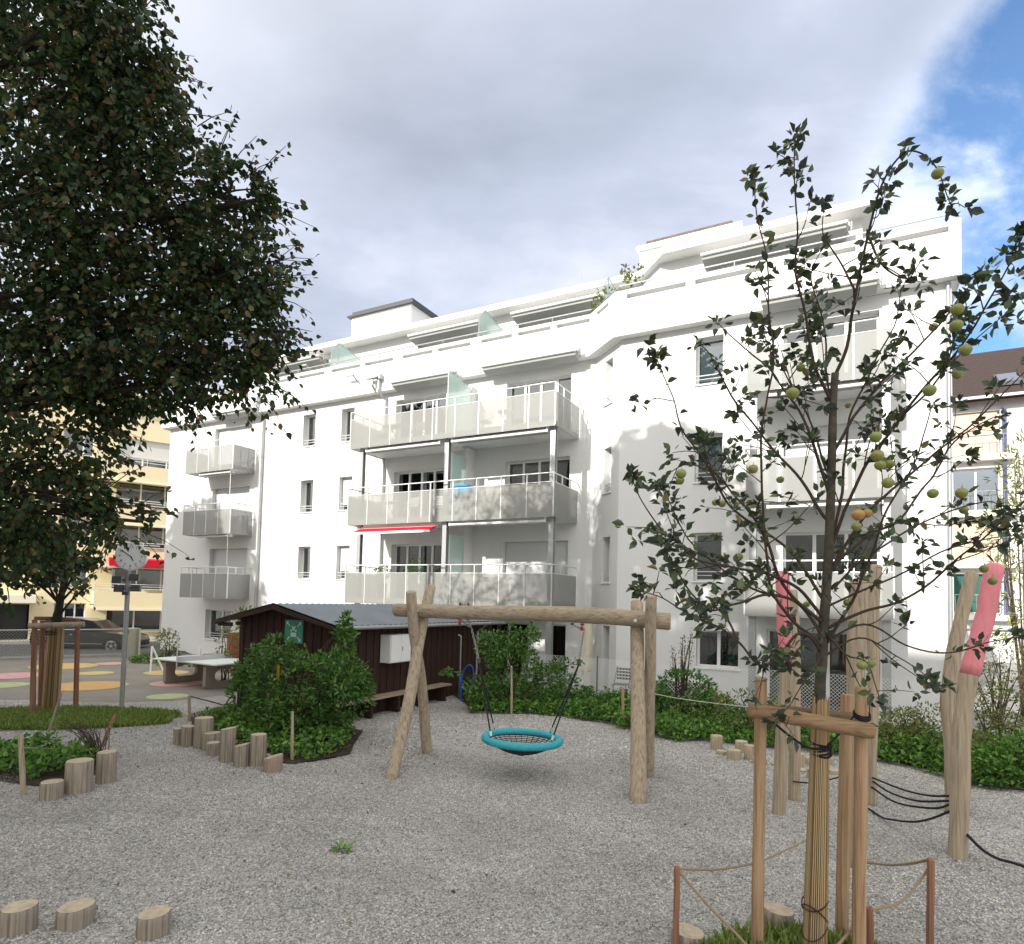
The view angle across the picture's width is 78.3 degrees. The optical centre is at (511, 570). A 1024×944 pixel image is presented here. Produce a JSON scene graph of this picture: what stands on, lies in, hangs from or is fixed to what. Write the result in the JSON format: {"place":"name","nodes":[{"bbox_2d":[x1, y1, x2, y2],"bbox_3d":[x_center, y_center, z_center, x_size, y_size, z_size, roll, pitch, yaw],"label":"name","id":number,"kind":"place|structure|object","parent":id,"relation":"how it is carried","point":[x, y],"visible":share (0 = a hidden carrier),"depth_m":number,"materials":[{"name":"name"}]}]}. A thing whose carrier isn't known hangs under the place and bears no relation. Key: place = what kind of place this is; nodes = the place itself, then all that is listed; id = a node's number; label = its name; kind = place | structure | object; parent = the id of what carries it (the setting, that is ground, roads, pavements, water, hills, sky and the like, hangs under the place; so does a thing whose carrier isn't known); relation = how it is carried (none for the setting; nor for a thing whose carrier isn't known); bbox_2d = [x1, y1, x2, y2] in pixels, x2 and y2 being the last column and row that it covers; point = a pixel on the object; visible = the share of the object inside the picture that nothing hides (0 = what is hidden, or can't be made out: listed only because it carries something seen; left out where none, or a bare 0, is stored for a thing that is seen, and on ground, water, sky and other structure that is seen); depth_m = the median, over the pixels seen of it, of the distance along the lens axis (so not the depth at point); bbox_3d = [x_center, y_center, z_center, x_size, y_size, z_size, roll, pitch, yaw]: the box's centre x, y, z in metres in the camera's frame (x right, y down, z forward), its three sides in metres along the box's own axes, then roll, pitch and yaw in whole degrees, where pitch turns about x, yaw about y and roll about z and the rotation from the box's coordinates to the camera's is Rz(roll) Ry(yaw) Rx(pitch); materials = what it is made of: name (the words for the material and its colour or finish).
{"place":"outdoors","nodes":[
{"label":"outdoors","id":0,"kind":"place"},
{"bbox_2d":[0,641,191,656],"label":"road","id":1,"kind":"structure","parent":0,"point":[144,649],"depth_m":30.30,"materials":[{"name":"asphalt"}]},
{"bbox_2d":[29,617,149,648],"bbox_3d":[-21.265,3.204,31.908,4.898,1.694,2.280,1,-3,0],"label":"parked car","id":2,"kind":"object","parent":1,"relation":"on","point":[94,623],"visible":0.33,"depth_m":31.07,"materials":[{"name":"black paint"}]},
{"bbox_2d":[0,636,1023,943],"bbox_3d":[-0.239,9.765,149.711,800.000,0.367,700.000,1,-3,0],"label":"ground","id":3,"kind":"structure","parent":0,"point":[548,754],"depth_m":7.18,"materials":[{"name":"gravel"}]},
{"bbox_2d":[0,899,38,937],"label":"log stool","id":4,"kind":"object","parent":3,"relation":"on","point":[18,918],"visible":0.95,"depth_m":5.09,"materials":[{"name":"wood"}]},
{"bbox_2d":[18,733,25,795],"bbox_3d":[-6.654,2.649,8.553,0.151,0.868,0.078,1,-3,0],"label":"wooden stake","id":5,"kind":"object","parent":3,"relation":"on","point":[22,768],"visible":0.92,"depth_m":8.53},
{"bbox_2d":[0,753,95,785],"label":"planting bed","id":6,"kind":"object","parent":3,"relation":"on","point":[53,774],"visible":0.19,"depth_m":9.36,"materials":[{"name":"soil"}]},
{"bbox_2d":[0,729,98,778],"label":"ground cover","id":7,"kind":"object","parent":6,"relation":"on","point":[38,759],"visible":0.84,"depth_m":9.58,"materials":[{"name":"green plant"}]},
{"bbox_2d":[43,719,121,764],"bbox_3d":[-7.052,2.745,10.263,1.342,0.755,0.554,1,-3,11],"label":"shrub","id":8,"kind":"object","parent":6,"relation":"on","point":[84,733],"visible":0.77,"depth_m":10.20,"materials":[{"name":"brown plant"}]},
{"bbox_2d":[39,779,63,801],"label":"log stool","id":9,"kind":"object","parent":3,"relation":"on","point":[51,789],"visible":0.94,"depth_m":8.33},
{"bbox_2d":[28,616,84,712],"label":"tree stakes","id":10,"kind":"object","parent":3,"relation":"on","point":[76,623],"visible":0.91,"depth_m":14.27,"materials":[{"name":"brown wood"}]},
{"bbox_2d":[55,898,95,931],"bbox_3d":[-3.674,2.909,5.298,0.274,0.192,0.273,1,-3,0],"label":"log stool","id":11,"kind":"object","parent":3,"relation":"on","point":[76,915],"visible":0.94,"depth_m":5.22,"materials":[{"name":"wood"}]},
{"bbox_2d":[64,757,93,794],"bbox_3d":[-6.011,2.868,8.736,0.334,0.472,0.333,1,-3,0],"label":"log stool","id":12,"kind":"object","parent":3,"relation":"on","point":[78,776],"visible":0.92,"depth_m":8.61,"materials":[{"name":"wood"}]},
{"bbox_2d":[0,370,170,639],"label":"apartment building","id":13,"kind":"structure","parent":3,"relation":"on","point":[145,610],"depth_m":41.13,"materials":[{"name":"beige paint"}]},
{"bbox_2d":[0,604,27,638],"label":"entrance door","id":14,"kind":"structure","parent":13,"relation":"in","point":[18,621],"depth_m":38.69,"materials":[{"name":"grey metal"}]},
{"bbox_2d":[114,525,163,549],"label":"window","id":15,"kind":"structure","parent":13,"relation":"in","point":[132,531],"depth_m":41.91,"materials":[{"name":"glass"}]},
{"bbox_2d":[119,438,169,468],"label":"window","id":16,"kind":"structure","parent":13,"relation":"in","point":[160,451],"depth_m":42.39,"materials":[{"name":"white paint"}]},
{"bbox_2d":[0,704,183,729],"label":"grass","id":17,"kind":"structure","parent":3,"relation":"on","point":[18,717],"depth_m":13.29,"materials":[{"name":"plant"}]},
{"bbox_2d":[0,507,105,708],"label":"young tree","id":18,"kind":"object","parent":17,"relation":"on","point":[52,680],"visible":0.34,"depth_m":14.24,"materials":[{"name":"green plant"}]},
{"bbox_2d":[95,750,117,784],"bbox_3d":[-5.940,2.889,9.217,0.264,0.476,0.263,1,-3,0],"label":"log stool","id":19,"kind":"object","parent":3,"relation":"on","point":[106,766],"visible":0.92,"depth_m":9.12,"materials":[{"name":"wood"}]},
{"bbox_2d":[0,653,236,701],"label":"asphalt yard","id":20,"kind":"structure","parent":3,"relation":"on","point":[138,688],"depth_m":19.02,"materials":[{"name":"asphalt"}]},
{"bbox_2d":[0,629,46,657],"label":"barrier","id":21,"kind":"object","parent":20,"relation":"on","point":[26,630],"visible":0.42,"depth_m":24.30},
{"bbox_2d":[63,629,122,656],"bbox_3d":[-16.982,3.007,26.014,2.605,1.224,0.056,3,-3,-38],"label":"barrier","id":22,"kind":"object","parent":20,"relation":"on","point":[93,643],"visible":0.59,"depth_m":25.88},
{"bbox_2d":[61,681,128,690],"bbox_3d":[-12.258,3.319,18.196,2.021,0.001,2.021,1,-3,0],"label":"painted disc","id":23,"kind":"object","parent":20,"relation":"on","point":[92,685],"visible":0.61,"depth_m":18.24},
{"bbox_2d":[127,628,140,657],"bbox_3d":[-15.826,3.015,26.172,0.639,1.280,0.542,3,-3,-32],"label":"waste bin","id":24,"kind":"object","parent":20,"relation":"on","point":[134,642],"visible":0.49,"depth_m":26.00,"materials":[{"name":"silver metal"}]},
{"bbox_2d":[153,627,182,656],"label":"shrub","id":25,"kind":"object","parent":20,"relation":"on","point":[167,652],"visible":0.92,"depth_m":25.85,"materials":[{"name":"green plant"}]},
{"bbox_2d":[152,632,238,688],"bbox_3d":[-9.300,2.632,19.085,2.900,1.620,1.877,0,-3,28],"label":"table tennis","id":26,"kind":"object","parent":20,"relation":"on","point":[208,667],"visible":0.85,"depth_m":18.84,"materials":[{"name":"grey"}]},
{"bbox_2d":[213,621,238,679],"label":"shrub","id":27,"kind":"object","parent":20,"relation":"on","point":[227,655],"visible":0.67,"depth_m":20.19,"materials":[{"name":"green plant"}]},
{"bbox_2d":[111,542,147,707],"bbox_3d":[-9.109,1.288,14.861,0.714,3.930,0.337,2,-3,-20],"label":"clock post","id":28,"kind":"object","parent":3,"relation":"on","point":[133,558],"visible":0.94,"depth_m":14.86,"materials":[{"name":"silver metal"}]},
{"bbox_2d":[136,905,170,941],"bbox_3d":[-2.951,2.910,5.181,0.255,0.213,0.252,1,-3,0],"label":"log stool","id":29,"kind":"object","parent":3,"relation":"on","point":[154,923],"visible":0.98,"depth_m":5.10,"materials":[{"name":"wood"}]},
{"bbox_2d":[0,0,322,618],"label":"linden tree","id":30,"kind":"object","parent":3,"relation":"on","point":[83,376],"visible":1,"depth_m":8.69,"materials":[{"name":"green plant"}]},
{"bbox_2d":[180,725,193,746],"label":"log stool","id":31,"kind":"object","parent":3,"relation":"on","point":[187,733],"visible":0.75,"depth_m":11.43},
{"bbox_2d":[193,716,213,748],"bbox_3d":[-5.609,2.952,11.440,0.327,0.568,0.320,1,-3,0],"label":"log stool","id":32,"kind":"object","parent":3,"relation":"on","point":[203,724],"visible":0.77,"depth_m":11.30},
{"bbox_2d":[219,727,236,762],"bbox_3d":[-4.754,2.916,10.533,0.251,0.599,0.251,1,-3,0],"label":"log stool","id":33,"kind":"object","parent":3,"relation":"on","point":[227,741],"visible":0.88,"depth_m":10.43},
{"bbox_2d":[233,742,249,767],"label":"log stool","id":34,"kind":"object","parent":3,"relation":"on","point":[241,754],"visible":0.88,"depth_m":10.16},
{"bbox_2d":[249,733,266,766],"bbox_3d":[-4.143,2.943,10.272,0.253,0.552,0.254,1,-3,0],"label":"log stool","id":35,"kind":"object","parent":3,"relation":"on","point":[258,746],"visible":0.89,"depth_m":10.17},
{"bbox_2d":[263,753,282,772],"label":"log stool","id":36,"kind":"object","parent":3,"relation":"on","point":[273,764],"visible":0.92,"depth_m":9.92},
{"bbox_2d":[191,707,362,762],"bbox_3d":[-5.208,3.261,13.021,6.006,0.001,2.660,-1,-3,37],"label":"planting bed","id":37,"kind":"object","parent":3,"relation":"on","point":[347,747],"visible":0.26,"depth_m":11.49,"materials":[{"name":"soil"}]},
{"bbox_2d":[200,701,355,758],"bbox_3d":[-4.773,3.018,12.672,4.731,0.560,2.190,-1,-3,38],"label":"ground cover","id":38,"kind":"object","parent":37,"relation":"on","point":[227,717],"visible":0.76,"depth_m":11.82,"materials":[{"name":"green plant"}]},
{"bbox_2d":[223,609,377,740],"bbox_3d":[-4.319,2.050,12.700,3.601,2.629,1.915,1,-3,19],"label":"bush","id":39,"kind":"object","parent":37,"relation":"on","point":[340,688],"visible":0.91,"depth_m":12.26,"materials":[{"name":"green plant"}]},
{"bbox_2d":[215,603,505,718],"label":"shed","id":40,"kind":"structure","parent":3,"relation":"on","point":[311,626],"depth_m":15.26,"materials":[{"name":"brown"}]},
{"bbox_2d":[380,633,410,663],"bbox_3d":[-2.861,1.908,15.557,0.350,0.680,0.800,0,-3,28],"label":"wall cabinet","id":41,"kind":"object","parent":40,"relation":"attached to","point":[395,648],"depth_m":15.28,"materials":[{"name":"metal"}]},
{"bbox_2d":[390,635,401,662],"bbox_3d":[-2.822,1.898,15.315,0.019,0.640,0.379,0,-3,28],"label":"door","id":42,"kind":"structure","parent":41,"relation":"in","point":[395,640],"depth_m":15.28,"materials":[{"name":"white paint"}]},
{"bbox_2d":[334,683,451,720],"bbox_3d":[-2.878,3.210,15.428,0.360,0.448,4.510,0,-3,28],"label":"bench","id":43,"kind":"object","parent":3,"relation":"on","point":[394,697],"visible":0.57,"depth_m":15.39,"materials":[{"name":"brown wood"}]},
{"bbox_2d":[19,722,992,925],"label":"fallen leaves","id":44,"kind":"object","parent":3,"relation":"on","point":[315,888],"visible":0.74,"depth_m":7.93,"materials":[{"name":"brown plant"}]},
{"bbox_2d":[0,697,1023,772],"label":"gravel chips","id":45,"kind":"object","parent":3,"relation":"on","point":[446,723],"visible":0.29,"depth_m":12.76,"materials":[{"name":"gravel"}]},
{"bbox_2d":[385,584,670,803],"bbox_3d":[0.117,1.841,10.117,4.680,3.239,1.900,1,-3,17],"label":"swing frame","id":46,"kind":"object","parent":3,"relation":"on","point":[637,619],"visible":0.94,"depth_m":10.04,"materials":[{"name":"brown wood"}]},
{"bbox_2d":[458,603,584,755],"bbox_3d":[0.116,1.774,10.388,1.356,2.449,1.722,3,-3,-38],"label":"nest swing","id":47,"kind":"object","parent":46,"relation":"hanging from","point":[521,748],"visible":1,"depth_m":10.16,"materials":[{"name":"teal plastic"}]},
{"bbox_2d":[160,196,961,724],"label":"apartment building","id":48,"kind":"structure","parent":3,"relation":"on","point":[528,424],"depth_m":20.76,"materials":[{"name":"white paint"}]},
{"bbox_2d":[203,609,230,640],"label":"window","id":49,"kind":"structure","parent":48,"relation":"in","point":[214,630],"depth_m":29.98,"materials":[{"name":"white paint"}]},
{"bbox_2d":[213,549,246,588],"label":"window","id":50,"kind":"structure","parent":48,"relation":"in","point":[235,557],"depth_m":29.67,"materials":[{"name":"white paint"}]},
{"bbox_2d":[216,487,249,528],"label":"window","id":51,"kind":"structure","parent":48,"relation":"in","point":[238,495],"depth_m":29.78,"materials":[{"name":"white paint"}]},
{"bbox_2d":[219,425,252,462],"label":"window","id":52,"kind":"structure","parent":48,"relation":"in","point":[244,433],"depth_m":29.89,"materials":[{"name":"white paint"}]},
{"bbox_2d":[296,547,310,579],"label":"window","id":53,"kind":"structure","parent":48,"relation":"in","point":[305,572],"depth_m":27.49,"materials":[{"name":"white paint"}]},
{"bbox_2d":[298,481,312,513],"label":"window","id":54,"kind":"structure","parent":48,"relation":"in","point":[307,506],"depth_m":27.62,"materials":[{"name":"white paint"}]},
{"bbox_2d":[334,546,349,579],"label":"window","id":55,"kind":"structure","parent":48,"relation":"in","point":[345,550],"depth_m":26.36,"materials":[{"name":"white paint"}]},
{"bbox_2d":[395,544,441,573],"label":"window","id":56,"kind":"structure","parent":48,"relation":"in","point":[428,553],"depth_m":24.83,"materials":[{"name":"glass"}]},
{"bbox_2d":[397,469,443,506],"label":"window","id":57,"kind":"structure","parent":48,"relation":"in","point":[409,477],"depth_m":25.03,"materials":[{"name":"glass"}]},
{"bbox_2d":[400,395,445,415],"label":"window","id":58,"kind":"structure","parent":48,"relation":"in","point":[438,403],"depth_m":25.00,"materials":[{"name":"glass"}]},
{"bbox_2d":[506,541,567,596],"bbox_3d":[0.888,0.097,22.189,2.520,2.258,0.111,0,-3,28],"label":"window","id":59,"kind":"structure","parent":48,"relation":"in","point":[516,552],"depth_m":22.22,"materials":[{"name":"white paint"}]},
{"bbox_2d":[508,458,569,483],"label":"window","id":60,"kind":"structure","parent":48,"relation":"in","point":[522,467],"depth_m":22.70,"materials":[{"name":"glass"}]},
{"bbox_2d":[510,376,570,409],"bbox_3d":[1.069,-5.695,22.527,2.520,2.230,0.189,0,-3,28],"label":"window","id":61,"kind":"structure","parent":48,"relation":"in","point":[549,386],"depth_m":22.50,"materials":[{"name":"white paint"}]},
{"bbox_2d":[590,263,644,313],"bbox_3d":[3.420,-8.742,20.512,2.217,2.092,1.249,-1,-3,40],"label":"terrace plant","id":62,"kind":"object","parent":48,"relation":"on","point":[627,276],"visible":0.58,"depth_m":20.06,"materials":[{"name":"green plant"}]},
{"bbox_2d":[691,533,722,582],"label":"window","id":63,"kind":"structure","parent":48,"relation":"in","point":[704,575],"depth_m":18.47,"materials":[{"name":"glass"}]},
{"bbox_2d":[693,435,722,483],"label":"window","id":64,"kind":"structure","parent":48,"relation":"in","point":[718,448],"depth_m":18.57,"materials":[{"name":"glass"}]},
{"bbox_2d":[694,337,723,386],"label":"window","id":65,"kind":"structure","parent":48,"relation":"in","point":[706,373],"depth_m":18.73,"materials":[{"name":"glass"}]},
{"bbox_2d":[694,630,738,670],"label":"window","id":66,"kind":"structure","parent":48,"relation":"in","point":[718,632],"depth_m":18.12,"materials":[{"name":"glass"}]},
{"bbox_2d":[767,629,846,703],"bbox_3d":[8.131,2.875,17.034,2.250,2.500,0.189,0,-3,28],"label":"window","id":67,"kind":"structure","parent":48,"relation":"in","point":[772,634],"depth_m":17.51,"materials":[{"name":"white paint"}]},
{"bbox_2d":[784,421,878,457],"bbox_3d":[8.606,-2.842,17.020,2.300,2.180,0.111,0,-3,28],"label":"window","id":68,"kind":"structure","parent":48,"relation":"in","point":[853,429],"depth_m":17.05,"materials":[{"name":"white paint"}]},
{"bbox_2d":[785,313,878,343],"bbox_3d":[8.717,-5.723,17.226,2.300,2.180,0.189,0,-3,28],"label":"window","id":69,"kind":"structure","parent":48,"relation":"in","point":[835,331],"depth_m":17.21,"materials":[{"name":"white paint"}]},
{"bbox_2d":[784,532,879,603],"bbox_3d":[8.575,0.054,16.963,2.300,2.170,0.189,0,-3,28],"label":"window","id":70,"kind":"structure","parent":48,"relation":"in","point":[842,537],"depth_m":16.99,"materials":[{"name":"white paint"}]},
{"bbox_2d":[673,865,679,943],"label":"wooden stake","id":71,"kind":"object","parent":3,"relation":"on","point":[676,914],"visible":1,"depth_m":5.01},
{"bbox_2d":[671,922,704,943],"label":"log stool","id":72,"kind":"object","parent":3,"relation":"on","point":[688,933],"visible":0.78,"depth_m":5.09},
{"bbox_2d":[453,690,1023,784],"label":"planting bed","id":73,"kind":"object","parent":3,"relation":"on","point":[463,696],"visible":0.06,"depth_m":15.02,"materials":[{"name":"soil"}]},
{"bbox_2d":[439,620,584,702],"bbox_3d":[0.038,2.379,16.224,3.941,2.391,1.413,2,-3,-11],"label":"shrub","id":74,"kind":"object","parent":73,"relation":"on","point":[505,647],"visible":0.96,"depth_m":16.14,"materials":[{"name":"green plant"}]},
{"bbox_2d":[574,623,592,694],"bbox_3d":[2.130,2.429,18.712,0.561,2.553,0.524,1,-3,0],"label":"folded parasol","id":75,"kind":"object","parent":73,"relation":"on","point":[587,648],"visible":0.62,"depth_m":18.60,"materials":[{"name":"fabric"}]},
{"bbox_2d":[568,697,609,718],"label":"border plant","id":76,"kind":"object","parent":73,"relation":"on","point":[585,707],"visible":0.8,"depth_m":14.95,"materials":[{"name":"green plant"}]},
{"bbox_2d":[669,634,694,705],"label":"shrub","id":77,"kind":"object","parent":73,"relation":"on","point":[683,684],"visible":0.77,"depth_m":15.69,"materials":[{"name":"green plant"}]},
{"bbox_2d":[655,667,740,720],"bbox_3d":[4.180,3.017,15.258,2.468,1.333,1.588,1,-3,0],"label":"shrub","id":78,"kind":"object","parent":73,"relation":"on","point":[661,689],"visible":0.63,"depth_m":15.21,"materials":[{"name":"green plant"}]},
{"bbox_2d":[521,654,957,729],"bbox_3d":[4.978,3.009,16.159,10.643,1.300,0.042,0,-3,28],"label":"chain link fence","id":79,"kind":"object","parent":73,"relation":"on","point":[597,682],"visible":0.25,"depth_m":15.89,"materials":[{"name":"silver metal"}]},
{"bbox_2d":[709,688,777,738],"bbox_3d":[5.045,3.026,13.234,1.690,1.063,1.681,1,-3,0],"label":"shrub","id":80,"kind":"object","parent":73,"relation":"on","point":[750,724],"visible":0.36,"depth_m":13.37,"materials":[{"name":"green plant"}]},
{"bbox_2d":[465,677,1023,781],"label":"ground cover","id":81,"kind":"object","parent":73,"relation":"on","point":[666,723],"visible":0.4,"depth_m":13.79,"materials":[{"name":"green plant"}]},
{"bbox_2d":[877,699,942,758],"bbox_3d":[7.572,3.014,12.013,1.884,1.099,1.216,1,-3,0],"label":"shrub","id":82,"kind":"object","parent":73,"relation":"on","point":[916,723],"visible":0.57,"depth_m":11.98,"materials":[{"name":"green plant"}]},
{"bbox_2d":[937,668,1023,764],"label":"shrub","id":83,"kind":"object","parent":73,"relation":"on","point":[998,724],"visible":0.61,"depth_m":11.34,"materials":[{"name":"green plant"}]},
{"bbox_2d":[971,728,1023,790],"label":"shrub","id":84,"kind":"object","parent":73,"relation":"on","point":[982,759],"visible":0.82,"depth_m":10.03,"materials":[{"name":"green plant"}]},
{"bbox_2d":[764,902,793,935],"bbox_3d":[2.289,3.027,5.412,0.252,0.256,0.256,1,-3,0],"label":"log stool","id":85,"kind":"object","parent":3,"relation":"on","point":[774,912],"visible":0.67,"depth_m":5.35,"materials":[{"name":"wood"}]},
{"bbox_2d":[772,571,793,815],"bbox_3d":[3.679,1.688,8.544,0.267,3.390,0.200,1,-3,0],"label":"climbing post","id":86,"kind":"object","parent":3,"relation":"on","point":[780,775],"visible":0.62,"depth_m":8.47,"materials":[{"name":"pink paint"}]},
{"bbox_2d":[690,916,892,943],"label":"grass","id":87,"kind":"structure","parent":3,"relation":"on","point":[791,934],"depth_m":5.13,"materials":[{"name":"plant"}]},
{"bbox_2d":[788,590,800,800],"bbox_3d":[4.159,1.849,9.275,0.188,3.151,0.258,1,-3,0],"label":"climbing post","id":88,"kind":"object","parent":3,"relation":"on","point":[794,774],"visible":0.54,"depth_m":9.16,"materials":[{"name":"wood"}]},
{"bbox_2d":[747,676,875,943],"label":"tree stakes","id":89,"kind":"object","parent":3,"relation":"on","point":[846,722],"visible":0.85,"depth_m":4.95,"materials":[{"name":"brown wood"}]},
{"bbox_2d":[612,118,1023,943],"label":"apple tree","id":90,"kind":"object","parent":3,"relation":"on","point":[818,848],"visible":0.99,"depth_m":4.75,"materials":[{"name":"green plant"}]},
{"bbox_2d":[846,578,869,867],"bbox_3d":[3.830,1.696,6.957,0.293,3.231,0.210,3,-3,-35],"label":"climbing post","id":91,"kind":"object","parent":3,"relation":"on","point":[859,604],"visible":0.33,"depth_m":6.90,"materials":[{"name":"wood"}]},
{"bbox_2d":[866,906,873,943],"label":"wooden stake","id":92,"kind":"object","parent":3,"relation":"on","point":[869,926],"visible":0.92,"depth_m":4.90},
{"bbox_2d":[866,564,881,805],"bbox_3d":[5.250,1.673,9.138,0.231,3.546,0.176,1,-3,0],"label":"climbing post","id":93,"kind":"object","parent":3,"relation":"on","point":[873,649],"visible":0.56,"depth_m":9.08,"materials":[{"name":"wood"}]},
{"bbox_2d":[926,857,934,943],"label":"wooden stake","id":94,"kind":"object","parent":3,"relation":"on","point":[930,891],"visible":1,"depth_m":5.05,"materials":[{"name":"wood"}]},
{"bbox_2d":[940,570,978,813],"bbox_3d":[6.293,1.724,8.837,0.524,3.472,0.209,1,-3,0],"label":"climbing post","id":95,"kind":"object","parent":3,"relation":"on","point":[951,667],"visible":0.72,"depth_m":8.80,"materials":[{"name":"wood"}]},
{"bbox_2d":[947,562,1004,860],"bbox_3d":[5.356,1.630,7.269,0.649,3.475,0.205,1,-3,0],"label":"climbing post","id":96,"kind":"object","parent":3,"relation":"on","point":[970,670],"visible":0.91,"depth_m":7.21,"materials":[{"name":"pink paint"}]},
{"bbox_2d":[952,347,1023,663],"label":"apartment building","id":97,"kind":"structure","parent":3,"relation":"on","point":[990,366],"depth_m":35.37,"materials":[{"name":"beige paint"}]},
{"bbox_2d":[953,411,998,455],"bbox_3d":[26.364,-7.764,35.815,2.176,2.462,0.241,0,-3,28],"label":"window","id":98,"kind":"structure","parent":97,"relation":"in","point":[986,441],"depth_m":35.76,"materials":[{"name":"white paint"}]},
{"bbox_2d":[953,522,999,560],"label":"window","id":99,"kind":"structure","parent":97,"relation":"in","point":[969,531],"depth_m":35.55,"materials":[{"name":"white paint"}]},
{"bbox_2d":[954,574,1000,613],"bbox_3d":[26.176,1.264,35.467,2.176,2.201,0.101,0,-3,28],"label":"window","id":100,"kind":"structure","parent":97,"relation":"in","point":[957,582],"depth_m":35.77,"materials":[{"name":"glass"}]},
{"bbox_2d":[967,629,1012,662],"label":"window","id":101,"kind":"structure","parent":97,"relation":"in","point":[1005,647],"depth_m":34.81,"materials":[{"name":"white paint"}]},
{"bbox_2d":[974,427,1023,715],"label":"tree","id":102,"kind":"object","parent":3,"relation":"on","point":[1013,618],"visible":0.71,"depth_m":17.07,"materials":[{"name":"green plant"}]},
{"bbox_2d":[977,638,1023,730],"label":"shrub","id":103,"kind":"object","parent":3,"relation":"on","point":[996,671],"visible":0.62,"depth_m":14.87,"materials":[{"name":"green plant"}]},
{"bbox_2d":[0,0,1023,554],"label":"sky","id":104,"kind":"structure","parent":0,"point":[448,156],"materials":[{"name":"white"}]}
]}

